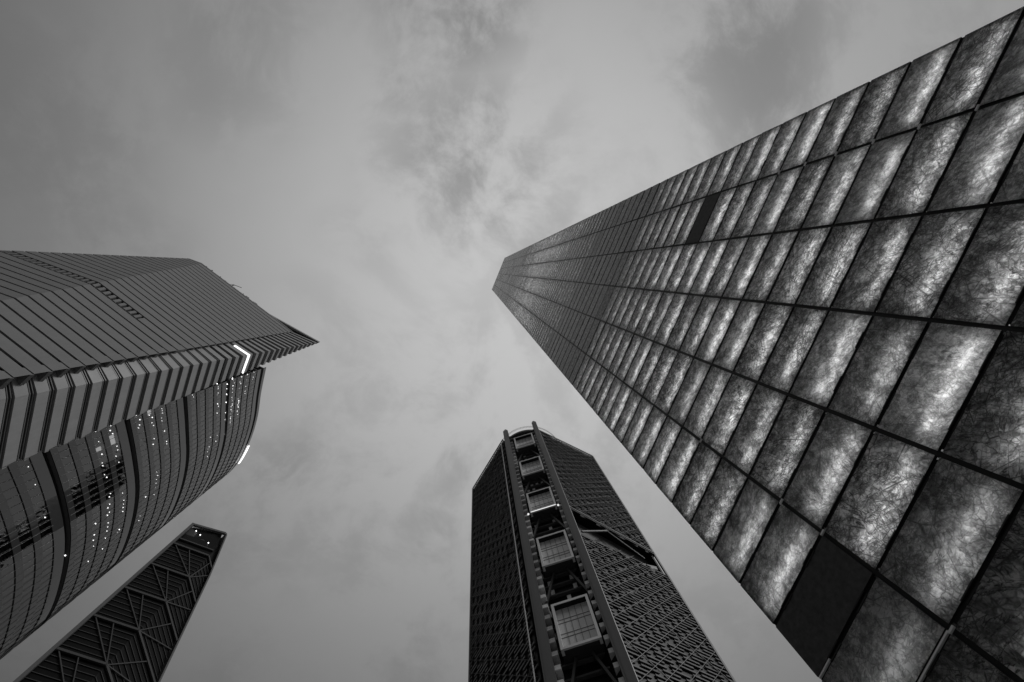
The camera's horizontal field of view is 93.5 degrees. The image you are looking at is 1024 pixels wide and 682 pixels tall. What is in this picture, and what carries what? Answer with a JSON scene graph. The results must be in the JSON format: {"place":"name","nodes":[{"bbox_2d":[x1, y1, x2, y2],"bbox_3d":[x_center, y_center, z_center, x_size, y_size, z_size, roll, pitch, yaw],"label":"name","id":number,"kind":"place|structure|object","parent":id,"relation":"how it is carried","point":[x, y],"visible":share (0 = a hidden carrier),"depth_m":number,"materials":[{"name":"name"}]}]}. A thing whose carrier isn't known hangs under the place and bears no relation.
{"place":"outdoors","nodes":[
{"label":"outdoors","id":0,"kind":"place"},
{"bbox_2d":[13,523,226,681],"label":"braced tower","id":1,"kind":"structure","parent":0,"point":[132,628],"depth_m":192.54,"materials":[{"name":"grey"}]},
{"bbox_2d":[0,250,319,658],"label":"office tower","id":2,"kind":"structure","parent":0,"point":[130,390],"depth_m":119.81,"materials":[{"name":"metal"}]},
{"bbox_2d":[0,368,260,658],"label":"window glass","id":3,"kind":"structure","parent":2,"relation":"in","point":[11,493],"depth_m":112.24,"materials":[{"name":"black glass"}]},
{"bbox_2d":[0,0,1023,681],"label":"sky","id":4,"kind":"structure","parent":0,"point":[366,174],"materials":[{"name":"grey"}]},
{"bbox_2d":[468,421,735,681],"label":"lattice tower","id":5,"kind":"structure","parent":0,"point":[570,581],"depth_m":128.09,"materials":[{"name":"paint"}]},
{"label":"plaza","id":6,"kind":"structure","parent":0,"visible":0},
{"bbox_2d":[492,6,1023,681],"bbox_3d":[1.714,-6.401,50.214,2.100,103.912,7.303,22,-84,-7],"label":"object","id":7,"kind":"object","parent":6,"relation":"on","point":[786,358],"visible":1,"depth_m":5.66,"materials":[{"name":"grey glass"}]}
]}

